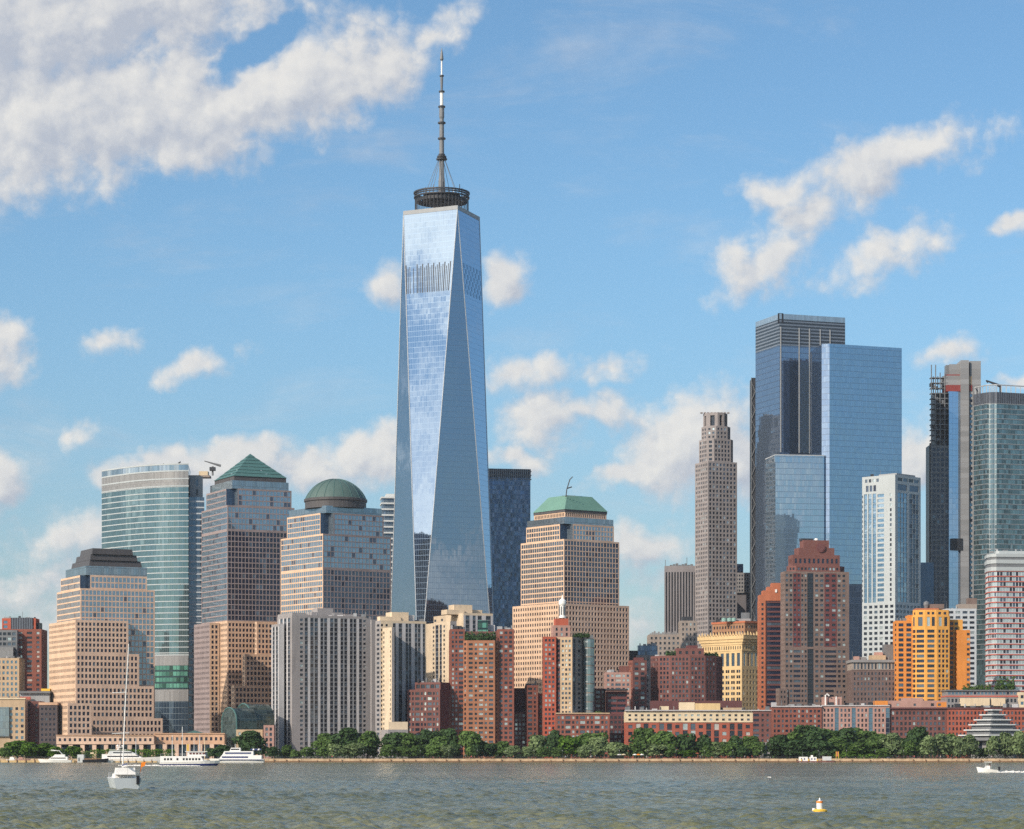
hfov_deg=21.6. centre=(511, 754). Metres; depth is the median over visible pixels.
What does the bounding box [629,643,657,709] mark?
office building
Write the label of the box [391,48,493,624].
skyscraper
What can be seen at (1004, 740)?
park tree
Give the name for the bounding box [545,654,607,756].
windows
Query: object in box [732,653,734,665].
window
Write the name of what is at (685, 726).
window
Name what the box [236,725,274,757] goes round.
building
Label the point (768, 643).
window
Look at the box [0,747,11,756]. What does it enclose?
park tree
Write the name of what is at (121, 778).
sailboat
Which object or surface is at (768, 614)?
window
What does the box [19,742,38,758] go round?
park tree
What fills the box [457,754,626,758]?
hedge
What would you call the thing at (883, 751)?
park tree
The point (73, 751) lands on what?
park tree
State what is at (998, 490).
skyscraper
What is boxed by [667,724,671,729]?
window
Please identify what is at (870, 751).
park tree
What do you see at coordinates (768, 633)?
window
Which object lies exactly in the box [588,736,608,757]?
park tree
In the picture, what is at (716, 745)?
park tree
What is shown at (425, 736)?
park tree
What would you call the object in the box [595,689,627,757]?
apartment building
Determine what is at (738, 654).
window
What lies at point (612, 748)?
park tree
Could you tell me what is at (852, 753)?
park tree
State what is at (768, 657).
window
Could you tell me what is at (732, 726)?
window
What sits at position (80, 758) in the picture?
dock shed
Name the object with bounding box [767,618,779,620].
window
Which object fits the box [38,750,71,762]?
motor yacht
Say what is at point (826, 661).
window
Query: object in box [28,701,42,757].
office building
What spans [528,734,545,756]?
park tree
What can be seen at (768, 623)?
window
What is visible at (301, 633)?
windows
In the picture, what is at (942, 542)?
windows
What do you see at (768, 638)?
window
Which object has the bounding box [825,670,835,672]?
window
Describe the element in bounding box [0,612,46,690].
apartment tower
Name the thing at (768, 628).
window
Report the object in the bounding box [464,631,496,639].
roof plants
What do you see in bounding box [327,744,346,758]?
park tree
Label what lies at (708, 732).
window
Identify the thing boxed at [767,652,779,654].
window
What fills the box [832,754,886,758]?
hedge
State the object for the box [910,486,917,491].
window
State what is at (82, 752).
hedge
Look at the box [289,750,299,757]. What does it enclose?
park tree
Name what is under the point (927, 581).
office tower
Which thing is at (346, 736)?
park tree
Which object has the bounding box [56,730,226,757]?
arcade
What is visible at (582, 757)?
promenade railing
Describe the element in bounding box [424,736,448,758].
park tree
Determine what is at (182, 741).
moored sailing yacht
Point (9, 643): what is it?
apartment building
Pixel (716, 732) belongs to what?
window
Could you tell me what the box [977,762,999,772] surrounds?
speedboat
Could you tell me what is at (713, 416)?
window
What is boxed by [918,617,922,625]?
window
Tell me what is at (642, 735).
park tree
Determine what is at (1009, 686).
roof plants
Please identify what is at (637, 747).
park tree
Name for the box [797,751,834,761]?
work barge
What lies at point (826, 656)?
window
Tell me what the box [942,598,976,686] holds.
apartment building
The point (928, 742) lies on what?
park tree
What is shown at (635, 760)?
seawall
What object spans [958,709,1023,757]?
museum pavilion
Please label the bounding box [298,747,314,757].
park tree
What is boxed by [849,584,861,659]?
office tower
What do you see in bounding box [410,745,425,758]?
park tree
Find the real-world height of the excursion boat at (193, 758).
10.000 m
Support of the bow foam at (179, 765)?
on the water
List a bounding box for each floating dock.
[0,758,75,761]
[112,759,157,761]
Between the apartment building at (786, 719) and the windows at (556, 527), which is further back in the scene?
the windows at (556, 527)
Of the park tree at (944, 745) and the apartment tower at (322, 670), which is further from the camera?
the apartment tower at (322, 670)
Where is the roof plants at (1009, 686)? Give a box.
[994,675,1015,689]
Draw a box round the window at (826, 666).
[825,665,835,667]
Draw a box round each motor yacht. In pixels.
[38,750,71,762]
[102,745,159,761]
[209,746,264,762]
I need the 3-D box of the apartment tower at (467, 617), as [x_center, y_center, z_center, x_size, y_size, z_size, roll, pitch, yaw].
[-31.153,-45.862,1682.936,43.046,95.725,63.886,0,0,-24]
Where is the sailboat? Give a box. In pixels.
[107,644,145,788]
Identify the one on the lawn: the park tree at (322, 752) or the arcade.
the park tree at (322, 752)
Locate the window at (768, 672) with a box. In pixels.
[767,671,779,673]
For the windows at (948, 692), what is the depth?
1627.39 m
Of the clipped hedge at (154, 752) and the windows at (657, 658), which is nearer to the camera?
the clipped hedge at (154, 752)
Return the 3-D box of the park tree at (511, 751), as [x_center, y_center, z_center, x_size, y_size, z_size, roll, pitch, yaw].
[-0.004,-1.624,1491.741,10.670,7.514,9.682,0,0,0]
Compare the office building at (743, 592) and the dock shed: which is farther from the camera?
the office building at (743, 592)
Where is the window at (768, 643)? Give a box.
[767,642,779,644]
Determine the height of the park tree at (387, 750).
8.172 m
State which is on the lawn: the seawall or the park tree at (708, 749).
the park tree at (708, 749)
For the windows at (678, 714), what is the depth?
1555.91 m
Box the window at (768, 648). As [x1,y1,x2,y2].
[767,647,779,649]
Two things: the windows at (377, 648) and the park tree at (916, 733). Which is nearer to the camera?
the park tree at (916, 733)
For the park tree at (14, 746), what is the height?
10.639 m
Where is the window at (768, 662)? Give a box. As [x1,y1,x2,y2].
[767,661,779,663]
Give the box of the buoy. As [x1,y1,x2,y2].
[812,798,826,811]
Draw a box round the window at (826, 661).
[825,660,835,662]
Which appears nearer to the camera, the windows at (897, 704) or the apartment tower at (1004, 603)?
the windows at (897, 704)
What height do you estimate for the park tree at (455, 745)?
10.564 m
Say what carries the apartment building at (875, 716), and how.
on the land
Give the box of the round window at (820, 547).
[817,544,823,550]
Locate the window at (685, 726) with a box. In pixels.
[683,724,687,729]
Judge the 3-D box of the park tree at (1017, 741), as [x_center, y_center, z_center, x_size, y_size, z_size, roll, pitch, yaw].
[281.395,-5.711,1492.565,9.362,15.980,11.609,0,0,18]
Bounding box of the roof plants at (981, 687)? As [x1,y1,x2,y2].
[961,684,991,689]
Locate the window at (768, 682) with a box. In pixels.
[767,681,779,683]
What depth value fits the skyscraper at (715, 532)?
2126.76 m
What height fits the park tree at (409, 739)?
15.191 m
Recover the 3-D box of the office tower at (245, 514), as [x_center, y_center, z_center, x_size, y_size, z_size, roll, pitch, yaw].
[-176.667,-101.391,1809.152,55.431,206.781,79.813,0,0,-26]
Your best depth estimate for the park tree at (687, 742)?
1501.09 m
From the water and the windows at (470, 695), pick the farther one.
the windows at (470, 695)
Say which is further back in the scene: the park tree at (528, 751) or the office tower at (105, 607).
the office tower at (105, 607)
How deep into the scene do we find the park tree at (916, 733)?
1520.86 m
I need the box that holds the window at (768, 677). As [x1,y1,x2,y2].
[767,676,779,678]
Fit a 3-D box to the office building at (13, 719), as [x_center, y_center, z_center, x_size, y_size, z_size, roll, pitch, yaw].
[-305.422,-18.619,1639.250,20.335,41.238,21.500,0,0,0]
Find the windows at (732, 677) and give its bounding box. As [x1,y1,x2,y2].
[723,675,756,709]
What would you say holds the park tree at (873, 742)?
on the lawn
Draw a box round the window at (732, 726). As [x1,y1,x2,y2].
[730,724,734,729]
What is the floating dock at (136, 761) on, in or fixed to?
on the water
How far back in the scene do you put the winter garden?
1582.03 m
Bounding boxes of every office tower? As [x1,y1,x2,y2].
[39,548,162,757]
[101,461,220,732]
[194,454,293,732]
[281,479,390,619]
[512,477,628,692]
[664,560,694,632]
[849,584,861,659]
[921,562,933,607]
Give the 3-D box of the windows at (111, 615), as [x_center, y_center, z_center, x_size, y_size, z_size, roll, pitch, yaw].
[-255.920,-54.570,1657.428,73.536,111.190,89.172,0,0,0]
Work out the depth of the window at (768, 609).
1726.02 m
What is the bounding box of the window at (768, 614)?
[767,613,779,615]
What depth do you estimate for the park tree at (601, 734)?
1518.32 m
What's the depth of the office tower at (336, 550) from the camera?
1681.87 m
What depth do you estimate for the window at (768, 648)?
1726.02 m
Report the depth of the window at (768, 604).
1726.02 m
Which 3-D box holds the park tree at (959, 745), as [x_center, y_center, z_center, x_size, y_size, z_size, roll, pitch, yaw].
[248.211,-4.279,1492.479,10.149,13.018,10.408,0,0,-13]
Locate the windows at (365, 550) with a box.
[281,515,389,619]
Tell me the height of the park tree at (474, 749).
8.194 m
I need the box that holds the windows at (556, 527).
[514,513,626,690]
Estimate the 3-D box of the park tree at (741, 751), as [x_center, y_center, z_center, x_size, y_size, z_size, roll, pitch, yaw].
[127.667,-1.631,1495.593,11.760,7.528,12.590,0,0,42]
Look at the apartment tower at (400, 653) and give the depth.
1574.32 m
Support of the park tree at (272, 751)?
on the lawn
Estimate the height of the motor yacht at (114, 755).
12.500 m
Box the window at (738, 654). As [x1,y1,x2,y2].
[737,653,739,665]
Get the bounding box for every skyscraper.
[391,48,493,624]
[488,468,531,630]
[695,412,736,647]
[750,313,844,620]
[765,344,901,589]
[926,360,980,609]
[973,380,1023,686]
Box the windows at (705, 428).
[696,428,735,646]
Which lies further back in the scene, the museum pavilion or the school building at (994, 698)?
the school building at (994, 698)
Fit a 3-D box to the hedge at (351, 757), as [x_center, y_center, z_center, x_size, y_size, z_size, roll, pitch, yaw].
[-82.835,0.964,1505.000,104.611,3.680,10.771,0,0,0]
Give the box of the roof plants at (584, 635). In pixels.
[572,632,589,637]
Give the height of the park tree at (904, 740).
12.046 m
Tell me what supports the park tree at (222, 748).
on the lawn
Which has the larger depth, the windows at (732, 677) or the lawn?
the windows at (732, 677)
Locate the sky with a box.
[0,0,1023,688]
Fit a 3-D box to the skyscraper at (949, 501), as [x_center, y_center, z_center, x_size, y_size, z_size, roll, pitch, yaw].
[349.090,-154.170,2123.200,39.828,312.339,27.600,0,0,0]
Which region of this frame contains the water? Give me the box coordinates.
[0,762,1023,828]
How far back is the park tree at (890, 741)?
1502.21 m
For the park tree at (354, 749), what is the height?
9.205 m
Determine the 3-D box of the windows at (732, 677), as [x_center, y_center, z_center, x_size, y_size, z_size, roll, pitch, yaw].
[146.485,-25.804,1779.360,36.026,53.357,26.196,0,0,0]
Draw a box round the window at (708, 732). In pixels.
[706,730,710,736]
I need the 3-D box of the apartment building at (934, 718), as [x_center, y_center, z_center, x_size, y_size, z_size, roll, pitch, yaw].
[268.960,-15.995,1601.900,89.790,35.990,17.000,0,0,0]
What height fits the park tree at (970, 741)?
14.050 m
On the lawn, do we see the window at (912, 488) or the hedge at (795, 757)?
the hedge at (795, 757)
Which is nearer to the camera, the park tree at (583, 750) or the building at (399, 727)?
the park tree at (583, 750)
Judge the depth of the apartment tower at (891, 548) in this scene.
1860.57 m
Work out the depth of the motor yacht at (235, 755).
1397.07 m
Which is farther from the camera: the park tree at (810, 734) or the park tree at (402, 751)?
the park tree at (810, 734)
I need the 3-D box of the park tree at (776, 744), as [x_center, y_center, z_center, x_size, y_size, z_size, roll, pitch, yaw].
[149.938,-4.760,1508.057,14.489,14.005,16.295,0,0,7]
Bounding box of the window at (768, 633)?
[767,632,779,634]
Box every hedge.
[1,751,92,758]
[90,749,175,757]
[271,754,456,758]
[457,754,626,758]
[627,753,770,758]
[769,747,889,758]
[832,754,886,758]
[890,753,1023,758]
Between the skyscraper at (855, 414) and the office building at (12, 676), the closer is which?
the office building at (12, 676)
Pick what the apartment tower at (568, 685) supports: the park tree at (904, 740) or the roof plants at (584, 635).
the roof plants at (584, 635)
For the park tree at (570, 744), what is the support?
on the lawn
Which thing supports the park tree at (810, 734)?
on the lawn
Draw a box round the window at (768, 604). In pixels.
[767,603,779,605]
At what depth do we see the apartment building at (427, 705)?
1563.12 m
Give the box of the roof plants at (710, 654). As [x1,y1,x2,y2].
[704,651,718,655]
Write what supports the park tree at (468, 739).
on the lawn
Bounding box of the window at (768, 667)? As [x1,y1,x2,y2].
[767,666,779,668]
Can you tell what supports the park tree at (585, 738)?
on the lawn
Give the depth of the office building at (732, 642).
1772.59 m
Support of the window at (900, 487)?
in the apartment tower at (891, 548)
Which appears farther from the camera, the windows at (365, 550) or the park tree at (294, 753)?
the windows at (365, 550)
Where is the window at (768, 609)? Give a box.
[767,608,779,610]
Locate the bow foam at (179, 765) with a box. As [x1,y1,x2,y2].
[159,765,199,765]
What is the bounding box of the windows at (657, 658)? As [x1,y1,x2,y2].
[653,658,721,700]
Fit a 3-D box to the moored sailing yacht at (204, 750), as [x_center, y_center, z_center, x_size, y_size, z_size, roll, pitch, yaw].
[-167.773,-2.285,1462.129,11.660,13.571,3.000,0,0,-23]
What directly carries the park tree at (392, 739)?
on the lawn
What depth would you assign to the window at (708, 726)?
1556.29 m
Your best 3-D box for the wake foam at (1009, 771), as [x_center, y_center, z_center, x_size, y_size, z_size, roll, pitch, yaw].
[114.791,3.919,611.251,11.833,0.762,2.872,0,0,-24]
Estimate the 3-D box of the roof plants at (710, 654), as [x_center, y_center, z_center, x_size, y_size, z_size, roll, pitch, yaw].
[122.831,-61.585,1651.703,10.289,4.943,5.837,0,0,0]
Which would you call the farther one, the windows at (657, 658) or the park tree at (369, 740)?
the windows at (657, 658)
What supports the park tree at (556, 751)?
on the lawn
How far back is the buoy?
186.81 m
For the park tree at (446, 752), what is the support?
on the lawn
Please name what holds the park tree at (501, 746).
on the lawn
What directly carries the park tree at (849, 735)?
on the lawn
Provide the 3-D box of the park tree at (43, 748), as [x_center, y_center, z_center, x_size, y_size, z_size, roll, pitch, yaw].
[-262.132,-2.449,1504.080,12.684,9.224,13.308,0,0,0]
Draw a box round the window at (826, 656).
[825,655,835,657]
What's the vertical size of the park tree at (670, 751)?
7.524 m
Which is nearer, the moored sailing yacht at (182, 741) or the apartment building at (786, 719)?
the moored sailing yacht at (182, 741)
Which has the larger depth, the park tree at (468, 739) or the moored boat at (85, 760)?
the park tree at (468, 739)
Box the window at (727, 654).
[726,653,728,665]
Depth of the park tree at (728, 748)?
1493.41 m
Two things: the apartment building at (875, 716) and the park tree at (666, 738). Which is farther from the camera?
the apartment building at (875, 716)
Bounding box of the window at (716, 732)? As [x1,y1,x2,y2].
[714,730,718,736]
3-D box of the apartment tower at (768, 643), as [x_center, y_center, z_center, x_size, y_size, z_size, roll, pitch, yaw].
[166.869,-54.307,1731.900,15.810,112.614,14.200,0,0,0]
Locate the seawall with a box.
[0,759,1023,761]
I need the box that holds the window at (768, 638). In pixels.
[767,637,779,639]
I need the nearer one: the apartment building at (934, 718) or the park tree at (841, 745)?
the park tree at (841, 745)
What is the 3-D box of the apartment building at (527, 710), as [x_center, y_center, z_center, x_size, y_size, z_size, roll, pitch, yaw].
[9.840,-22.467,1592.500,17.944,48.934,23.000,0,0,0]
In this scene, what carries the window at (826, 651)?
in the apartment tower at (814, 617)
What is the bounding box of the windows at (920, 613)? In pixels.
[895,612,969,700]
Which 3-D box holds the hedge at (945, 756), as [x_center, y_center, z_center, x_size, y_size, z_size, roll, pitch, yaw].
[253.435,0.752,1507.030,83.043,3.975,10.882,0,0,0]
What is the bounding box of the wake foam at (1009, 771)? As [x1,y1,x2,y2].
[997,771,1023,772]
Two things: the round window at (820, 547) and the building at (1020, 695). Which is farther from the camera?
the round window at (820, 547)
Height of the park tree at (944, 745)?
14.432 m
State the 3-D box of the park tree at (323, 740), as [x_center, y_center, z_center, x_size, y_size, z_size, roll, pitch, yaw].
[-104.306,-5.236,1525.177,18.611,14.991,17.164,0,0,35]
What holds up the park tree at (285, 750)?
on the lawn
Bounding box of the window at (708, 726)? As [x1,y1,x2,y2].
[706,724,710,729]
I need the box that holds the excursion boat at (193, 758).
[160,751,220,765]
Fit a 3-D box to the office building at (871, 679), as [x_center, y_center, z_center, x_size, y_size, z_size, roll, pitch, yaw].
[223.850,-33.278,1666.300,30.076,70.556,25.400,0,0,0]
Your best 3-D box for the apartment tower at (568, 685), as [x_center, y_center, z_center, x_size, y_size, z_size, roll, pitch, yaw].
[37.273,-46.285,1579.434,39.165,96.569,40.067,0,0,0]
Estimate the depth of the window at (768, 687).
1726.02 m
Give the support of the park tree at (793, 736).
on the lawn
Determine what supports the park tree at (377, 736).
on the lawn
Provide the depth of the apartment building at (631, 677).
1637.83 m
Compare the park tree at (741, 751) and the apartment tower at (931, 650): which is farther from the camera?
the apartment tower at (931, 650)
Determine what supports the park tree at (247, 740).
on the lawn
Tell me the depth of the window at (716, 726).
1556.29 m
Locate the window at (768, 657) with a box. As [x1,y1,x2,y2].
[767,656,779,658]
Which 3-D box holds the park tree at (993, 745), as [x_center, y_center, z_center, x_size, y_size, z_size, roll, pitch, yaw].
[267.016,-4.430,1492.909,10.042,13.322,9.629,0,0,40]
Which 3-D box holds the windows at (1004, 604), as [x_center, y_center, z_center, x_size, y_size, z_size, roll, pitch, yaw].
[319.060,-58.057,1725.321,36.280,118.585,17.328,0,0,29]
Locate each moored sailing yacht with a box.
[182,727,184,755]
[199,738,212,760]
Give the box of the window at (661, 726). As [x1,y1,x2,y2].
[659,724,663,729]
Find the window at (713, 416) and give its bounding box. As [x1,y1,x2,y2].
[711,415,714,425]
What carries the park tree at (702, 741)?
on the lawn
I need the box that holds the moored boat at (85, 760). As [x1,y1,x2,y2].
[82,752,108,762]
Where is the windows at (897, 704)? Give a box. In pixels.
[897,704,1023,756]
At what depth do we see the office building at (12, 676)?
1700.00 m
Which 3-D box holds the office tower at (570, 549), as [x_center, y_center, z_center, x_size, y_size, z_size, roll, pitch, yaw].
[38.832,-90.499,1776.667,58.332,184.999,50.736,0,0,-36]
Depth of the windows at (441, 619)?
1660.30 m
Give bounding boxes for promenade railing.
[3,757,1006,758]
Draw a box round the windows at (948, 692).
[948,692,1015,693]
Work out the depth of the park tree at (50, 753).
1492.85 m
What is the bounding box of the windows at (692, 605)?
[666,605,694,632]
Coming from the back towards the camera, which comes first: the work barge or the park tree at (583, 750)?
the park tree at (583, 750)
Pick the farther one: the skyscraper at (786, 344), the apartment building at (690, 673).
the skyscraper at (786, 344)
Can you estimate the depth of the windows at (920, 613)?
1648.59 m
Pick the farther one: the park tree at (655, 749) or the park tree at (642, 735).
the park tree at (642, 735)
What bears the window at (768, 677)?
in the apartment tower at (768, 643)
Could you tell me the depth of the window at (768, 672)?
1726.02 m
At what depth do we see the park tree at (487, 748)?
1501.15 m
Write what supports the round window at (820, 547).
in the apartment tower at (814, 617)
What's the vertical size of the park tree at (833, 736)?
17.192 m
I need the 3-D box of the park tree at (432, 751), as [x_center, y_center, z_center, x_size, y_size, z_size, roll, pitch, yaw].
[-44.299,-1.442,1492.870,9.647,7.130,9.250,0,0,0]
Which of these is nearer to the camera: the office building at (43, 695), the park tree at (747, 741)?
the park tree at (747, 741)
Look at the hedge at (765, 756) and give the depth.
1503.74 m
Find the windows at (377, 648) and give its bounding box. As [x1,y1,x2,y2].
[377,648,424,753]
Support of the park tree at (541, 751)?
on the lawn
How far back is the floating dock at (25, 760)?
1453.00 m
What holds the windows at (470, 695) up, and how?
in the apartment tower at (481, 682)
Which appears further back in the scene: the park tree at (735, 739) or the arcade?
the arcade
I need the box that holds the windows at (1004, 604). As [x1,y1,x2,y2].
[988,572,1023,689]
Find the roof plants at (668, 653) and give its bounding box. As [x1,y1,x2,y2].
[665,650,675,655]
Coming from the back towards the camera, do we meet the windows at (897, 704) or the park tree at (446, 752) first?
the windows at (897, 704)
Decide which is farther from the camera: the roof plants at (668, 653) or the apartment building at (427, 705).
the roof plants at (668, 653)
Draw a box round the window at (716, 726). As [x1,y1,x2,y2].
[714,724,718,729]
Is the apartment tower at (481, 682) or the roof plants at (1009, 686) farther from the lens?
the roof plants at (1009, 686)
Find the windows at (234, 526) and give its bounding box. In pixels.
[202,491,286,730]
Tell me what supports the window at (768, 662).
in the apartment tower at (768, 643)
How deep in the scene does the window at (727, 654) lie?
1775.60 m
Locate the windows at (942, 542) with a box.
[933,540,971,609]
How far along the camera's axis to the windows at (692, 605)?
2149.64 m
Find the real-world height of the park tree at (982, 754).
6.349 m
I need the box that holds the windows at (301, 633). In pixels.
[273,618,365,753]
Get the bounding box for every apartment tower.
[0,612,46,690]
[271,608,376,757]
[375,612,425,757]
[380,494,393,589]
[426,605,492,682]
[449,620,513,757]
[542,594,609,757]
[757,583,779,709]
[776,538,848,705]
[862,470,920,659]
[893,601,969,700]
[985,543,1023,691]
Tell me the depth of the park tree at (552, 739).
1520.06 m
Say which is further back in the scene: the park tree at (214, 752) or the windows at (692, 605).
the windows at (692, 605)
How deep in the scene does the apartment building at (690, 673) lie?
1640.60 m
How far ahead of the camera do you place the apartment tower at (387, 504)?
2200.50 m
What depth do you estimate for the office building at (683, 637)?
1900.00 m
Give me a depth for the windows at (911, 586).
1862.63 m
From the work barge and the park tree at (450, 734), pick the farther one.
the park tree at (450, 734)
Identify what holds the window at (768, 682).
in the apartment tower at (768, 643)
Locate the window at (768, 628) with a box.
[767,627,779,629]
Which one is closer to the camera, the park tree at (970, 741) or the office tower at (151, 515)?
the park tree at (970, 741)
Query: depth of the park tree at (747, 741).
1501.01 m
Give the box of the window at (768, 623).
[767,622,779,624]
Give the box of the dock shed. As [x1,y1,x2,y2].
[77,755,84,761]
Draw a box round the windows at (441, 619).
[433,619,454,681]
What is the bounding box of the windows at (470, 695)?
[452,631,511,756]
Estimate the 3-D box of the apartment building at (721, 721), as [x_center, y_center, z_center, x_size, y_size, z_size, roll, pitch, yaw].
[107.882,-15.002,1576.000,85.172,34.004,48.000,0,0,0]
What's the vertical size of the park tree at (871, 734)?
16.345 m
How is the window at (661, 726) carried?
in the apartment building at (721, 721)
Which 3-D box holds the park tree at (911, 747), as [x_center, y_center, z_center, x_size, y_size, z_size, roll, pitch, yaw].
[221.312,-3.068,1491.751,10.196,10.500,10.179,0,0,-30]
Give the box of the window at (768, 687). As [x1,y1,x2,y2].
[767,686,779,688]
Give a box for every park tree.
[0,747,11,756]
[3,740,27,758]
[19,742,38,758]
[36,743,53,757]
[47,746,64,756]
[64,746,82,758]
[206,748,219,757]
[216,744,229,757]
[231,730,268,754]
[264,747,279,756]
[279,745,293,758]
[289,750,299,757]
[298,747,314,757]
[311,733,337,748]
[315,747,329,758]
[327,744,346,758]
[329,727,362,758]
[343,743,368,758]
[357,730,382,757]
[368,735,379,758]
[379,744,394,758]
[380,732,407,756]
[393,746,411,758]
[399,732,423,758]
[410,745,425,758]
[414,729,441,757]
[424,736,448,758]
[424,746,440,758]
[439,728,458,758]
[440,745,455,758]
[450,740,460,758]
[457,731,485,758]
[471,744,482,758]
[481,742,496,758]
[491,741,510,758]
[503,745,521,758]
[521,746,535,756]
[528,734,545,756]
[535,747,550,758]
[543,729,561,753]
[550,747,564,756]
[557,735,582,758]
[573,732,595,758]
[576,745,596,757]
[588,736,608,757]
[589,732,608,758]
[601,742,630,758]
[624,742,648,758]
[629,727,654,758]
[643,744,667,758]
[646,730,680,757]
[662,745,679,758]
[675,733,696,758]
[675,750,696,756]
[694,734,711,754]
[699,745,714,758]
[710,741,724,758]
[720,742,737,758]
[727,735,742,758]
[731,746,751,758]
[742,736,760,758]
[750,741,766,758]
[766,734,790,758]
[784,739,814,758]
[787,731,805,756]
[793,725,829,758]
[810,729,835,755]
[810,740,837,758]
[827,738,849,755]
[829,727,867,744]
[842,751,858,757]
[847,741,871,756]
[856,730,885,758]
[858,747,876,756]
[865,737,882,758]
[875,747,889,756]
[878,732,902,758]
[896,738,918,758]
[901,740,920,758]
[906,726,928,758]
[917,735,939,758]
[933,734,955,758]
[951,736,968,758]
[962,734,980,758]
[978,748,987,758]
[983,735,1002,758]
[998,732,1014,758]
[1010,731,1023,758]
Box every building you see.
[0,630,18,657]
[0,656,24,697]
[0,696,30,757]
[19,689,51,701]
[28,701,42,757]
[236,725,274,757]
[381,722,407,757]
[407,678,449,757]
[514,676,541,757]
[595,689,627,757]
[604,658,646,709]
[624,701,770,757]
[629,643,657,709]
[647,617,696,655]
[651,645,721,700]
[697,613,756,709]
[737,564,749,618]
[770,693,841,757]
[821,701,889,757]
[846,644,894,704]
[888,698,1023,757]
[941,690,1018,706]
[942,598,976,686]
[1017,692,1023,706]
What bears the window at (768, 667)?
in the apartment tower at (768, 643)
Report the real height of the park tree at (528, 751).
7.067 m
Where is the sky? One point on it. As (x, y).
(203, 203)
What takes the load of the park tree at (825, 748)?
on the lawn
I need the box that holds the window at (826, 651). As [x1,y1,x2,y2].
[825,650,835,652]
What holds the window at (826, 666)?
in the apartment tower at (814, 617)
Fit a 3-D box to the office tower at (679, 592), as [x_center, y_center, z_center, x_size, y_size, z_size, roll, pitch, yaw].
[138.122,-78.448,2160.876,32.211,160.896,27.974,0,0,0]
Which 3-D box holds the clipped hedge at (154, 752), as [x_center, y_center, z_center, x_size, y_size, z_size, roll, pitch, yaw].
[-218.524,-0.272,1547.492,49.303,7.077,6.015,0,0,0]
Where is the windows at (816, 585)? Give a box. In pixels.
[781,559,844,705]
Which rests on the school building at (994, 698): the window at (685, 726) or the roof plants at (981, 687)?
the roof plants at (981, 687)
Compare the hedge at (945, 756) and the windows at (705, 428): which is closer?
the hedge at (945, 756)
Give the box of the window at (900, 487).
[898,484,906,490]
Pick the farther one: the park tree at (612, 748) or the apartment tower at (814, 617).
the apartment tower at (814, 617)
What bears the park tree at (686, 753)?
on the lawn
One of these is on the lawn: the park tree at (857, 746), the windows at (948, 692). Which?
the park tree at (857, 746)
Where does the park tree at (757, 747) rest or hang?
on the lawn
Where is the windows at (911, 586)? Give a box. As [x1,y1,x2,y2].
[864,479,918,655]
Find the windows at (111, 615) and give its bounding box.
[41,577,160,745]
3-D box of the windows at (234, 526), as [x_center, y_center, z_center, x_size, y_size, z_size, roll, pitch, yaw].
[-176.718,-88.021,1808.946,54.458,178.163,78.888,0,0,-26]
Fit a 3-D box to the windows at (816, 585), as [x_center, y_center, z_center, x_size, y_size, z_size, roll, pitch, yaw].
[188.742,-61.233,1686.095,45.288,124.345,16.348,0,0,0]
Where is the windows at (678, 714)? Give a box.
[628,714,768,741]
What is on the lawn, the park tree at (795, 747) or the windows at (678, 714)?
the park tree at (795, 747)
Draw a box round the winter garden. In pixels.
[221,703,273,748]
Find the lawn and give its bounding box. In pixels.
[0,758,1021,758]

